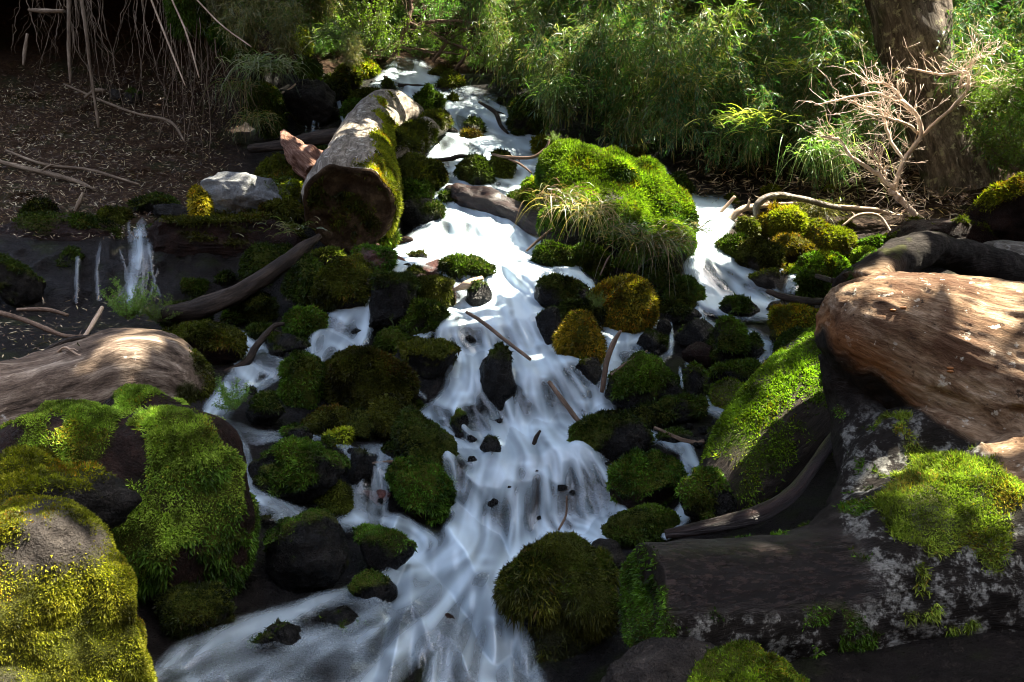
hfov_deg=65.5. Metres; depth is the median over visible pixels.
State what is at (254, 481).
wet stone
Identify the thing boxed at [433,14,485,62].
shrub
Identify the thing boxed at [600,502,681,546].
mossy boulder
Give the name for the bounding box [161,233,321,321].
fallen branch
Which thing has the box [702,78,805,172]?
bamboo
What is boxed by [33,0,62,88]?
hanging root
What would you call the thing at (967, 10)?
bamboo
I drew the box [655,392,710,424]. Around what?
mossy boulder
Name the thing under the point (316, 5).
bamboo
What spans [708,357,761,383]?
rock
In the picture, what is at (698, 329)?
rock
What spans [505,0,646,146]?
bamboo
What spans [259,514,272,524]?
wet stone
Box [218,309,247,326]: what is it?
mossy stone
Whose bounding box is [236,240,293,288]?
mossy boulder
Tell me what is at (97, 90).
root
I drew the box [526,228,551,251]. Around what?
stick
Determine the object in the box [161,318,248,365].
mossy boulder
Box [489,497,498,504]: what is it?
wet stone
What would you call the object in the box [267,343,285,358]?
wet stone
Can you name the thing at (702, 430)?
wet stone
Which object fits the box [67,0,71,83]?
hanging root
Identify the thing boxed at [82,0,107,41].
hanging root
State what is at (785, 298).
stick
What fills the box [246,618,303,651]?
rock
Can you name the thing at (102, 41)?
hanging root
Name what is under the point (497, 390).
rock
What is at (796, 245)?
mossy boulder
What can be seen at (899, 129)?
bamboo
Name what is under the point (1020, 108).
shrub
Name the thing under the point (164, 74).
hanging root
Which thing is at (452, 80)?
mossy boulder
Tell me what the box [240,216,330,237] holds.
grass tuft
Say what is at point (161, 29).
hanging root
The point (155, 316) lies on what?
shrub
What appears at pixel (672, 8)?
bamboo
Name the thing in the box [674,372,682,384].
wet stone
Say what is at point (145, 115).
root
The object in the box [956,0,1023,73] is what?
bamboo
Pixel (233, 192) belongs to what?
grey rock
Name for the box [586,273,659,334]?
mossy boulder
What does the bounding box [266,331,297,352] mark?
rock
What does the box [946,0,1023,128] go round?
bamboo
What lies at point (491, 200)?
log
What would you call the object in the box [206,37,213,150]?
hanging root
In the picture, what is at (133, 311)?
shrub
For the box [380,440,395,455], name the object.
wet stone
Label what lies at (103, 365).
fallen log
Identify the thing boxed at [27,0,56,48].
hanging root
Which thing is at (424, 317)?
mossy boulder
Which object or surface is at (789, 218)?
mossy boulder
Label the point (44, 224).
rock ledge
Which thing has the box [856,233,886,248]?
mossy boulder
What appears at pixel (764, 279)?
rock
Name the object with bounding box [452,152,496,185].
mossy boulder
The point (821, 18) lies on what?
bamboo
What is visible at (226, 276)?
mossy stone
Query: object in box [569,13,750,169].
bamboo
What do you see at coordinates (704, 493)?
rock
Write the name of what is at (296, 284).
mossy boulder
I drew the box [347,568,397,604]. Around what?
rock
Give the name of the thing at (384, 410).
mossy boulder
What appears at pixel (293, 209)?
mossy boulder
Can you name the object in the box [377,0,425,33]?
shrub
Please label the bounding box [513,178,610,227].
grass tuft
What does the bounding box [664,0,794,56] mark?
bamboo
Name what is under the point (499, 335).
stick
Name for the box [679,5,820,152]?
bamboo
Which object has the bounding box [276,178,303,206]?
mossy boulder
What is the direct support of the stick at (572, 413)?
on the water
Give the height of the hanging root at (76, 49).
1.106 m
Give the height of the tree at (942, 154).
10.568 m
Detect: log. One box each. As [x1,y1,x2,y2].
[0,328,216,424]
[247,128,337,152]
[301,89,423,252]
[444,183,538,235]
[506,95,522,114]
[984,240,1023,254]
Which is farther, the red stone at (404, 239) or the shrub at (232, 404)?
the red stone at (404, 239)
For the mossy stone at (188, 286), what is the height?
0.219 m
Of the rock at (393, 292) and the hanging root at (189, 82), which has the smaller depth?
the rock at (393, 292)
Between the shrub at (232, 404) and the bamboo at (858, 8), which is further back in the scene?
the bamboo at (858, 8)
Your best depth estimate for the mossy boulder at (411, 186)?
7.31 m
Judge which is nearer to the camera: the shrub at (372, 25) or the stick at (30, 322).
the stick at (30, 322)
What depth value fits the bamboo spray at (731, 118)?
7.69 m
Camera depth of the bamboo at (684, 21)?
9.35 m
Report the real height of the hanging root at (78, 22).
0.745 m
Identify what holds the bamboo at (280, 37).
on the ground
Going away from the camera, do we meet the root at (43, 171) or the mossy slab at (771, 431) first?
the mossy slab at (771, 431)
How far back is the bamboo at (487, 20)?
9.94 m
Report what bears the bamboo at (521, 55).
on the ground
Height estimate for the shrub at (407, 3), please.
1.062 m
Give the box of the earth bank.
[882,214,1000,243]
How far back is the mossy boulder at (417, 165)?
7.57 m
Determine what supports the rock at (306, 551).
on the ground
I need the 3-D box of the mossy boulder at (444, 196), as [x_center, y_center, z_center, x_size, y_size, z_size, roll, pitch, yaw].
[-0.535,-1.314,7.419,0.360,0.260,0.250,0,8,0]
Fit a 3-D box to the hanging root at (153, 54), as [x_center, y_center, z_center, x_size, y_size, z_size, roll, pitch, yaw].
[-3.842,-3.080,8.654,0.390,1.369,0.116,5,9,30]
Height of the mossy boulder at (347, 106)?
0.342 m
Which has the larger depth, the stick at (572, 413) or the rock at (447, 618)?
the stick at (572, 413)
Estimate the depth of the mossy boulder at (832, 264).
6.27 m
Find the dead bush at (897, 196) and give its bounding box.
[794,23,1022,222]
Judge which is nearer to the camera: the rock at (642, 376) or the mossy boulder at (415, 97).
the rock at (642, 376)
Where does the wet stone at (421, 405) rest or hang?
on the ground
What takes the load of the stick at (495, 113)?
on the water
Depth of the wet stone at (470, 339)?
5.31 m
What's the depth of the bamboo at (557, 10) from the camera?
10.79 m
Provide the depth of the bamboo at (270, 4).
10.05 m
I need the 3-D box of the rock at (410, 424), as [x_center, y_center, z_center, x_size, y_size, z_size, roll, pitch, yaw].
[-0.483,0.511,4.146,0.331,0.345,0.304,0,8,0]
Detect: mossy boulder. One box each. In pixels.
[0,383,260,607]
[0,493,157,681]
[17,196,60,215]
[60,210,100,229]
[96,203,136,224]
[127,190,180,212]
[152,580,237,641]
[156,298,210,327]
[161,0,213,44]
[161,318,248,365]
[185,184,214,216]
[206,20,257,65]
[225,289,279,323]
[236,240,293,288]
[240,79,289,140]
[253,151,304,184]
[256,196,304,225]
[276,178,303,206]
[276,350,325,409]
[280,251,324,305]
[280,303,330,338]
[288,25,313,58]
[293,54,324,78]
[300,402,351,436]
[307,251,374,313]
[309,479,353,518]
[310,245,346,265]
[315,145,327,150]
[321,425,356,448]
[323,344,420,409]
[327,79,352,107]
[333,62,363,89]
[337,97,361,118]
[346,406,381,440]
[347,85,381,98]
[349,242,398,270]
[353,57,380,78]
[365,391,421,438]
[372,324,411,351]
[375,224,401,248]
[384,453,458,526]
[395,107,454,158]
[397,151,449,192]
[398,295,451,337]
[401,176,435,201]
[412,91,419,101]
[417,82,436,110]
[427,63,455,76]
[434,90,446,108]
[435,68,465,90]
[436,188,455,204]
[437,251,497,281]
[446,90,462,103]
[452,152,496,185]
[458,126,485,145]
[489,148,517,178]
[491,530,621,663]
[505,96,548,135]
[506,186,540,208]
[519,174,541,199]
[528,132,557,158]
[529,237,577,266]
[533,137,700,272]
[551,308,607,364]
[558,296,607,326]
[572,239,614,279]
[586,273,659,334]
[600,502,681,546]
[605,446,688,508]
[616,144,645,157]
[622,400,670,429]
[634,262,679,299]
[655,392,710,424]
[658,296,698,313]
[659,273,707,306]
[669,170,696,193]
[687,639,810,681]
[706,314,752,364]
[708,376,743,409]
[715,231,748,260]
[734,214,761,237]
[734,234,786,272]
[755,211,768,237]
[765,204,809,241]
[766,199,782,211]
[770,232,818,265]
[771,324,809,351]
[788,248,850,283]
[791,266,831,297]
[806,216,836,251]
[830,225,857,256]
[849,244,875,264]
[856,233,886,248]
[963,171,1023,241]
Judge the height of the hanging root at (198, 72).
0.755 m
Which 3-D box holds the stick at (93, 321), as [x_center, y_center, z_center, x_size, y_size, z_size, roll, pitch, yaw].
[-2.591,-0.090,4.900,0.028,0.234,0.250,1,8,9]
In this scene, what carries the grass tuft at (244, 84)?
on the mossy boulder at (273, 101)
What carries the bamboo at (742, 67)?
on the ground
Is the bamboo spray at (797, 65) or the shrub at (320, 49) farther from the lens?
the shrub at (320, 49)
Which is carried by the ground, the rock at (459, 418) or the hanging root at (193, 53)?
the rock at (459, 418)
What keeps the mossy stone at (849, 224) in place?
on the ground
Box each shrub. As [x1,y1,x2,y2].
[98,272,160,319]
[131,291,182,323]
[211,372,250,413]
[233,0,317,30]
[283,0,345,33]
[301,0,366,54]
[304,14,340,58]
[320,0,440,56]
[324,0,371,34]
[350,23,388,61]
[376,24,413,59]
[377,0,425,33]
[388,0,524,70]
[392,15,438,59]
[396,0,429,10]
[413,0,472,35]
[420,0,496,33]
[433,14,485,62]
[456,33,505,67]
[489,1,547,43]
[511,38,557,82]
[544,132,560,141]
[584,287,607,307]
[956,91,1023,175]
[957,61,1023,119]
[968,43,1023,116]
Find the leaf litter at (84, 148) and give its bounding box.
[0,61,244,239]
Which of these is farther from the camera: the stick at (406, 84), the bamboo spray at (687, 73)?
the stick at (406, 84)
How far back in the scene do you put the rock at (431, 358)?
4.85 m
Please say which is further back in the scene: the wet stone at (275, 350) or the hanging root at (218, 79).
the hanging root at (218, 79)
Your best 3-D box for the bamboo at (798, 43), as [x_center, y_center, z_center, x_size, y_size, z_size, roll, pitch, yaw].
[3.111,-2.677,8.142,1.042,1.142,0.924,-3,9,-21]
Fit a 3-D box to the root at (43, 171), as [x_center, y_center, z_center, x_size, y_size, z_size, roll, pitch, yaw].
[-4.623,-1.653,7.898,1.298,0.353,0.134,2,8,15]
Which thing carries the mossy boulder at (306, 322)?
on the ground
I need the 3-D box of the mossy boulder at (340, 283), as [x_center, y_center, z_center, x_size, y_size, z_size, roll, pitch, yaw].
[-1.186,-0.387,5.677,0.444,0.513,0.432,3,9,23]
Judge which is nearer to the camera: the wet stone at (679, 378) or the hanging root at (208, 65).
the wet stone at (679, 378)
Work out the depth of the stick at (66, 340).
4.49 m
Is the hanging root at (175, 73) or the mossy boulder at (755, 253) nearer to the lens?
the mossy boulder at (755, 253)
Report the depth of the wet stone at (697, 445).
4.18 m
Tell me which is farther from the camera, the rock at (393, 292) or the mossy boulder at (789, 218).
the mossy boulder at (789, 218)
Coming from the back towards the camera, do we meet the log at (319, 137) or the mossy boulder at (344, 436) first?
the log at (319, 137)
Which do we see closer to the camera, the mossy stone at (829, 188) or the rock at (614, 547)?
the rock at (614, 547)
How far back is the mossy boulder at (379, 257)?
5.91 m
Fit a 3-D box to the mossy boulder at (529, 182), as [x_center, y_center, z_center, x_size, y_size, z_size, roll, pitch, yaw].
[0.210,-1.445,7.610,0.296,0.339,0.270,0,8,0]
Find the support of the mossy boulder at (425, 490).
on the ground
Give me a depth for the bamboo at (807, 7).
9.32 m
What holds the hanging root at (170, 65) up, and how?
hanging from the mossy boulder at (187, 11)
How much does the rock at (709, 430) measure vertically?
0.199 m
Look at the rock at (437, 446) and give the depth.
4.03 m
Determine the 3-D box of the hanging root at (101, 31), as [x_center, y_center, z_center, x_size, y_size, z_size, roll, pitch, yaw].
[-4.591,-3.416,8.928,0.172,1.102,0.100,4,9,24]
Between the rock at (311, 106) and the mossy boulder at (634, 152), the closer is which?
the mossy boulder at (634, 152)
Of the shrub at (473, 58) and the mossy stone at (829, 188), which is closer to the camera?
the mossy stone at (829, 188)
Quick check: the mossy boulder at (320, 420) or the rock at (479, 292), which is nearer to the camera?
the mossy boulder at (320, 420)
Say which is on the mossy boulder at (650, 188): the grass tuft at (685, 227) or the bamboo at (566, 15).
the grass tuft at (685, 227)
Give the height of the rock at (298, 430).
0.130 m
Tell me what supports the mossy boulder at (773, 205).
on the ground
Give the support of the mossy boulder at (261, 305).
on the ground
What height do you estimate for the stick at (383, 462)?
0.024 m
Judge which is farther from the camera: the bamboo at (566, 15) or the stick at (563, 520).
the bamboo at (566, 15)
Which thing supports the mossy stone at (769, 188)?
on the ground
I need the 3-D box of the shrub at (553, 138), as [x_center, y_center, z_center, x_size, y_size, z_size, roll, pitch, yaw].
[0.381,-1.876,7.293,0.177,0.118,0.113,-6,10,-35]
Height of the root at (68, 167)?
0.390 m
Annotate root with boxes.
[0,158,97,190]
[4,149,139,184]
[11,0,19,49]
[22,33,28,64]
[26,0,42,54]
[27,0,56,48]
[27,8,64,13]
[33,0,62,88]
[36,1,59,57]
[49,0,60,59]
[63,83,185,142]
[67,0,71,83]
[71,21,99,84]
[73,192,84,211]
[74,0,78,49]
[74,0,80,57]
[80,0,100,127]
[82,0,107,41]
[84,88,105,98]
[88,1,119,66]
[90,0,104,106]
[93,3,106,80]
[97,0,110,102]
[102,0,123,107]
[105,0,127,107]
[105,0,135,81]
[107,0,128,94]
[133,0,153,119]
[134,0,151,106]
[135,5,165,87]
[137,0,152,55]
[141,0,170,119]
[145,0,158,44]
[153,30,196,67]
[156,19,168,141]
[157,0,171,70]
[158,36,177,139]
[163,13,198,137]
[166,31,175,138]
[168,41,191,127]
[169,12,178,107]
[180,39,185,156]
[181,39,201,142]
[183,47,209,101]
[184,33,219,73]
[186,19,196,148]
[187,25,193,138]
[198,39,208,104]
[199,18,204,154]
[199,34,209,105]
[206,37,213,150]
[210,43,239,153]
[210,51,241,119]
[214,38,240,122]
[664,432,831,538]
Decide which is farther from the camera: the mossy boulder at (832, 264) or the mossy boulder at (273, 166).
the mossy boulder at (273, 166)
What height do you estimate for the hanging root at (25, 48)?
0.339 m
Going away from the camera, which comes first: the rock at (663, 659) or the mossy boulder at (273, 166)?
the rock at (663, 659)
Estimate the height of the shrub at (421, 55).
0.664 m
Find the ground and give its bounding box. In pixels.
[0,0,1023,681]
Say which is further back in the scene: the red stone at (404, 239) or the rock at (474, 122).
the rock at (474, 122)
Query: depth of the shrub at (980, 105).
7.12 m
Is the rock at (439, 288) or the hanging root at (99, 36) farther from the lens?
the hanging root at (99, 36)
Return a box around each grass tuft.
[192,74,283,123]
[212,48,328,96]
[218,105,302,144]
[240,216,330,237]
[251,172,300,189]
[512,188,637,258]
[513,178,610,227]
[578,213,675,248]
[594,225,718,295]
[627,218,725,261]
[793,197,857,225]
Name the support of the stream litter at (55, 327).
on the ground
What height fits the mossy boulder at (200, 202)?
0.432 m
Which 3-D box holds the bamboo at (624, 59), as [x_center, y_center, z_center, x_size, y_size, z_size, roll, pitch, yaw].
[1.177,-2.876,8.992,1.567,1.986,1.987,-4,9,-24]
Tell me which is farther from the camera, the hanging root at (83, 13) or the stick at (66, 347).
the hanging root at (83, 13)
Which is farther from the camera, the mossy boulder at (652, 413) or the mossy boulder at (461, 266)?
the mossy boulder at (461, 266)
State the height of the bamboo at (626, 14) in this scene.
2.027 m
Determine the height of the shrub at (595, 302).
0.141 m
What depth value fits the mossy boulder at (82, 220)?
6.81 m
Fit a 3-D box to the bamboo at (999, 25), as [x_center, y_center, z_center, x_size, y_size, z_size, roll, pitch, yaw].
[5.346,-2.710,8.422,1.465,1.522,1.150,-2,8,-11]
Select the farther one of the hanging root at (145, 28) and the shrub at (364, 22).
the shrub at (364, 22)
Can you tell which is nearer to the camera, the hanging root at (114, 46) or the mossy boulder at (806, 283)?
the mossy boulder at (806, 283)
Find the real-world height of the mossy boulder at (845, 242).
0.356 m
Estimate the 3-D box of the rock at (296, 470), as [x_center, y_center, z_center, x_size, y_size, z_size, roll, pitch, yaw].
[-1.017,0.618,3.794,0.475,0.363,0.397,0,8,0]
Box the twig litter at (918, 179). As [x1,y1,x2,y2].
[676,133,979,225]
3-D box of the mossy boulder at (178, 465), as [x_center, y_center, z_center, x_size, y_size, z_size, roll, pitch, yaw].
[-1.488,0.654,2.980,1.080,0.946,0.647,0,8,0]
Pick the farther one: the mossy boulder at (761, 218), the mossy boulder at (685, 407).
the mossy boulder at (761, 218)
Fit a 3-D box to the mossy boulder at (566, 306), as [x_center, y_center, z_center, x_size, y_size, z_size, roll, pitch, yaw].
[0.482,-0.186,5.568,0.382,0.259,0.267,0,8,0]
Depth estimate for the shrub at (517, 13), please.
11.37 m
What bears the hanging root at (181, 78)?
hanging from the mossy boulder at (187, 11)
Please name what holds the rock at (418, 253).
on the ground
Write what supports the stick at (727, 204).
on the ground
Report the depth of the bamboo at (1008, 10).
9.37 m
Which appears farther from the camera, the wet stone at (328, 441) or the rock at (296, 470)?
the wet stone at (328, 441)
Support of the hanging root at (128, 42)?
hanging from the ground
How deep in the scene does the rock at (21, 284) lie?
6.15 m
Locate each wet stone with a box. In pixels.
[243,385,257,394]
[251,475,257,487]
[255,475,272,491]
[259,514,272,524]
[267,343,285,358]
[291,336,310,351]
[301,338,311,350]
[307,501,317,508]
[320,433,336,449]
[351,328,360,335]
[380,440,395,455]
[415,399,428,411]
[455,432,463,437]
[465,335,475,342]
[467,435,476,443]
[467,456,477,464]
[488,500,494,506]
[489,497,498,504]
[494,96,507,105]
[494,418,502,423]
[557,484,567,490]
[652,349,660,355]
[657,344,666,352]
[664,313,677,324]
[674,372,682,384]
[693,440,702,448]
[698,426,710,434]
[711,418,717,425]
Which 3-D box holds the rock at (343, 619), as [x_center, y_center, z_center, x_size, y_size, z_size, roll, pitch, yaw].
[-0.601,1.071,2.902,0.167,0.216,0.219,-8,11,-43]
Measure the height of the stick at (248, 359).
0.311 m
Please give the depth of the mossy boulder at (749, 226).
6.83 m
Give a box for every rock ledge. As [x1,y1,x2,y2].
[0,209,151,240]
[146,211,307,257]
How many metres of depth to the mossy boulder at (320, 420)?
4.35 m
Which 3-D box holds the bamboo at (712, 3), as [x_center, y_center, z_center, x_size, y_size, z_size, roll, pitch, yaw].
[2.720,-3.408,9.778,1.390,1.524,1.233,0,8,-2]
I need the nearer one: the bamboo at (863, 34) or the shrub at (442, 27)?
the bamboo at (863, 34)
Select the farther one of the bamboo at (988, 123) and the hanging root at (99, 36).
the hanging root at (99, 36)
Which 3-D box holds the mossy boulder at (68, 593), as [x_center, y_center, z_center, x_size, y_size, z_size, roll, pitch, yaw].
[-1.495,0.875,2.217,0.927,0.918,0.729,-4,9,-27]
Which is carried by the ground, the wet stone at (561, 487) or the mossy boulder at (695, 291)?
the mossy boulder at (695, 291)
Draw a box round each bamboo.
[191,0,246,41]
[208,0,271,74]
[246,0,304,27]
[260,0,314,69]
[290,0,348,36]
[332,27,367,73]
[444,0,561,104]
[469,0,594,45]
[500,2,590,107]
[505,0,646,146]
[511,36,582,138]
[515,0,656,110]
[543,0,604,60]
[553,0,711,152]
[562,0,791,151]
[566,0,612,17]
[569,0,684,53]
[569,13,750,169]
[575,0,733,158]
[589,0,700,22]
[598,0,811,179]
[603,0,701,123]
[607,0,710,59]
[629,0,769,113]
[633,0,705,22]
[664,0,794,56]
[671,0,730,17]
[675,0,816,161]
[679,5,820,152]
[688,0,775,89]
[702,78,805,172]
[717,4,918,181]
[746,0,873,129]
[748,0,843,52]
[771,0,887,158]
[775,96,880,203]
[777,18,868,127]
[783,1,871,47]
[788,0,860,40]
[789,0,880,132]
[800,0,880,69]
[831,15,991,157]
[867,0,1015,99]
[933,15,1023,180]
[940,53,1023,183]
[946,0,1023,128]
[952,0,1019,23]
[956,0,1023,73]
[978,10,1023,127]
[984,0,1023,40]
[988,0,1022,39]
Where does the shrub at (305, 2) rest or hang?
on the ground
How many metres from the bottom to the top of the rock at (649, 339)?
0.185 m
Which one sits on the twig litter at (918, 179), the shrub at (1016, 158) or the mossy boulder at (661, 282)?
the shrub at (1016, 158)
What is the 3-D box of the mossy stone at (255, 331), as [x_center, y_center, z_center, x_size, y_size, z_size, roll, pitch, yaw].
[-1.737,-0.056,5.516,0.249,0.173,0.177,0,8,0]
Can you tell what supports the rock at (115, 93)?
on the ground
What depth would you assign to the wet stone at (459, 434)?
4.48 m
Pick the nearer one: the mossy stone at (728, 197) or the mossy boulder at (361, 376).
the mossy boulder at (361, 376)
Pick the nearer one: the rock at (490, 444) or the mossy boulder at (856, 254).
the rock at (490, 444)
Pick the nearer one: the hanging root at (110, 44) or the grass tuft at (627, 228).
the grass tuft at (627, 228)
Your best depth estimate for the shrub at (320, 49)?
10.95 m
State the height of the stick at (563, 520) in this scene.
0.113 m
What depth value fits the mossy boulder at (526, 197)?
7.34 m
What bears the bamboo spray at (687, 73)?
attached to the bamboo at (656, 36)
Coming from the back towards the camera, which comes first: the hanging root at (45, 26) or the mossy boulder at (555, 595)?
the hanging root at (45, 26)
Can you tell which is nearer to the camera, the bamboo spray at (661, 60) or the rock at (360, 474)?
the rock at (360, 474)
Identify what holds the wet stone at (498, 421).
on the water
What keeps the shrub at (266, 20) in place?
on the ground
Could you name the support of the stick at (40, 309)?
on the ground
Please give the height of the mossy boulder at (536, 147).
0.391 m
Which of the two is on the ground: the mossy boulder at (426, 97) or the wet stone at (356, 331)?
the mossy boulder at (426, 97)
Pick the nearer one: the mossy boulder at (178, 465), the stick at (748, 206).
the mossy boulder at (178, 465)
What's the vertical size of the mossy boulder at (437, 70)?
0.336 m
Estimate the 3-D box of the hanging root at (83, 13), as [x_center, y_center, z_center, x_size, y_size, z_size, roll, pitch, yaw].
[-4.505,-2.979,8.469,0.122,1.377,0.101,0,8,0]
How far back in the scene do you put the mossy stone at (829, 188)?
8.29 m
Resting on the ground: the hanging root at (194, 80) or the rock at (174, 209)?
the rock at (174, 209)
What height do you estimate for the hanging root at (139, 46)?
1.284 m
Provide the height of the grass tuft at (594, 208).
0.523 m
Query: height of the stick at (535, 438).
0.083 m
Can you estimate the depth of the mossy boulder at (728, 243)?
6.66 m
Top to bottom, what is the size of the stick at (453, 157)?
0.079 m
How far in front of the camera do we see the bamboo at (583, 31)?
8.80 m
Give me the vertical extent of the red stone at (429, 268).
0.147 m
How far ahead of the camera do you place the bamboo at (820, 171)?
7.77 m
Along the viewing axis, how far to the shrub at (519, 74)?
10.43 m
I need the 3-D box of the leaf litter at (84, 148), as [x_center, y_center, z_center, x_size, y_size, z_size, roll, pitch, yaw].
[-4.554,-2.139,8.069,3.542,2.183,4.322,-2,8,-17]
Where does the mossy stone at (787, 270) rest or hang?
on the ground
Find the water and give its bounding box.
[128,63,771,681]
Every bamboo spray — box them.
[259,18,388,67]
[504,68,615,117]
[539,18,634,66]
[588,43,713,91]
[621,63,753,101]
[685,97,799,137]
[738,47,857,79]
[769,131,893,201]
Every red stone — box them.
[362,489,390,505]
[398,236,413,245]
[423,259,439,275]
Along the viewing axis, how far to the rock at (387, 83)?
10.12 m
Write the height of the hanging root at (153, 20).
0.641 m
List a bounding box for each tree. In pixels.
[615,230,1023,661]
[864,0,1000,196]
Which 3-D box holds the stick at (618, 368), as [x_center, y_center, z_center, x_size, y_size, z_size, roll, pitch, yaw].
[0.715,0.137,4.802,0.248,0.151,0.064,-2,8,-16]
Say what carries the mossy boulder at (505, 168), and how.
on the ground
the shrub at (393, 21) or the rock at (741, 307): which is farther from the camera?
the shrub at (393, 21)
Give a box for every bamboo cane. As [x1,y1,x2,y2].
[151,0,185,85]
[171,0,199,77]
[197,0,251,46]
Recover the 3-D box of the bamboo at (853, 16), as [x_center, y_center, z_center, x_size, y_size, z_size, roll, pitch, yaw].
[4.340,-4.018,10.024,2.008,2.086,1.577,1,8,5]
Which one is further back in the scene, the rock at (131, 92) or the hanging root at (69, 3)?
the rock at (131, 92)
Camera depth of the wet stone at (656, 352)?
5.31 m
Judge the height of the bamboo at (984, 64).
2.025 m
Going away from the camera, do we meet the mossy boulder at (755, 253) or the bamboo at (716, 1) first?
the mossy boulder at (755, 253)
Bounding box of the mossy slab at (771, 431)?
[698,325,832,510]
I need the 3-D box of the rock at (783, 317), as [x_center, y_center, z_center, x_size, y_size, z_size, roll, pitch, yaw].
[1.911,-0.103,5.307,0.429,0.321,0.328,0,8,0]
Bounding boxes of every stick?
[0,310,83,337]
[16,307,68,316]
[43,335,89,350]
[57,346,79,355]
[84,306,103,334]
[223,322,284,372]
[372,460,392,464]
[398,83,449,90]
[438,154,466,161]
[453,276,483,290]
[465,311,531,360]
[478,101,511,133]
[492,139,549,161]
[508,158,531,173]
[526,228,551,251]
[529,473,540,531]
[532,430,540,444]
[547,381,579,420]
[558,496,567,530]
[600,255,609,275]
[600,330,621,392]
[610,350,647,375]
[653,426,708,443]
[719,195,735,212]
[727,196,796,221]
[753,192,888,217]
[766,289,823,304]
[814,274,834,282]
[836,204,888,214]
[841,211,890,230]
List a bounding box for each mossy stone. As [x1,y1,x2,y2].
[178,277,208,296]
[194,276,208,288]
[194,278,209,287]
[213,268,236,285]
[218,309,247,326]
[242,321,278,340]
[322,72,337,83]
[722,191,740,204]
[758,183,781,194]
[784,263,795,273]
[824,184,836,192]
[837,218,855,226]
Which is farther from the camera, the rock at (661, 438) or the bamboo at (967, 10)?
the bamboo at (967, 10)
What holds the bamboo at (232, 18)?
on the mossy boulder at (187, 11)
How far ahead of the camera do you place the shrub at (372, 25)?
10.68 m
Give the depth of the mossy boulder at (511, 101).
9.70 m
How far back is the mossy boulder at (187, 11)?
8.67 m
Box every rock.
[0,252,45,306]
[0,443,141,530]
[55,244,85,268]
[109,89,120,99]
[122,87,141,104]
[153,203,188,218]
[200,171,281,215]
[245,390,285,426]
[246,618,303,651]
[248,434,351,503]
[261,506,348,592]
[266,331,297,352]
[278,421,312,438]
[279,72,335,126]
[280,129,322,179]
[319,605,368,634]
[347,445,371,491]
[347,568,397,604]
[352,522,417,571]
[369,268,421,330]
[379,77,396,89]
[389,405,447,456]
[393,334,460,378]
[399,193,446,228]
[402,423,459,475]
[403,262,426,277]
[405,248,428,260]
[417,274,456,307]
[441,613,460,624]
[446,126,457,132]
[449,407,467,432]
[463,114,486,132]
[465,277,492,306]
[478,341,516,418]
[480,434,501,454]
[534,272,590,307]
[535,305,561,344]
[567,408,654,464]
[572,356,601,392]
[591,538,625,568]
[601,636,718,681]
[604,349,685,408]
[636,327,669,351]
[653,425,703,446]
[656,318,671,334]
[665,302,701,323]
[673,465,738,521]
[674,317,713,346]
[682,342,713,367]
[682,361,709,396]
[704,425,713,442]
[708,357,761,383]
[718,291,759,319]
[745,267,787,292]
[748,330,766,359]
[766,300,789,309]
[766,302,818,341]
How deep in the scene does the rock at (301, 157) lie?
6.93 m
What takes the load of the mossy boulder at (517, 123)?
on the ground
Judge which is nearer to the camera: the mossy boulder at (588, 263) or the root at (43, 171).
the mossy boulder at (588, 263)
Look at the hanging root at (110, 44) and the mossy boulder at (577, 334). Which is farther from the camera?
the hanging root at (110, 44)
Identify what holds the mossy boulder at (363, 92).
on the ground
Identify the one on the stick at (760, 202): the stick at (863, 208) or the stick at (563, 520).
the stick at (863, 208)
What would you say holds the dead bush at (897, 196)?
on the ground
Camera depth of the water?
5.26 m
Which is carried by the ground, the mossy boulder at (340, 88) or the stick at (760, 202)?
the mossy boulder at (340, 88)
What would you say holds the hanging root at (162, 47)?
hanging from the ground
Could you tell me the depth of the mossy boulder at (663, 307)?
6.00 m
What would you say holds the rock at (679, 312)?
on the ground
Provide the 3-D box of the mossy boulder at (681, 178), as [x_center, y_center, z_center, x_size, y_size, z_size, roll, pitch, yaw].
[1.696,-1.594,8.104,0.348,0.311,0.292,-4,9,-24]
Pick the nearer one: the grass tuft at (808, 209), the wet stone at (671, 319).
the wet stone at (671, 319)
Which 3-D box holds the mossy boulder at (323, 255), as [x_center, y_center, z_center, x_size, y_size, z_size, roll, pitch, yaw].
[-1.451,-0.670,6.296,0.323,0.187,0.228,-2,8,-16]
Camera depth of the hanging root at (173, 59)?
8.70 m
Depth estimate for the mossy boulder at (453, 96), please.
9.94 m
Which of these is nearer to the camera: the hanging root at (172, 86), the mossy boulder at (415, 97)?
the hanging root at (172, 86)
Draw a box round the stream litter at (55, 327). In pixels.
[0,295,156,358]
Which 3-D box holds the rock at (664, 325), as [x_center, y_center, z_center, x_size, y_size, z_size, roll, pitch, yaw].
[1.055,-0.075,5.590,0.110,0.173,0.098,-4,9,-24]
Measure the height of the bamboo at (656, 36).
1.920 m
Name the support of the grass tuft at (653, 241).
on the mossy boulder at (650, 188)
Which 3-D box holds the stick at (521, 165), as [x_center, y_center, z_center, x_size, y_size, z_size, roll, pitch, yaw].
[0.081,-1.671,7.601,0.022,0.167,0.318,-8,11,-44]
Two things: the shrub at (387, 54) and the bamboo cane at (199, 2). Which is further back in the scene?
the shrub at (387, 54)
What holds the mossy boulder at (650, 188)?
on the ground
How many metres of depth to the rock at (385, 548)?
3.31 m

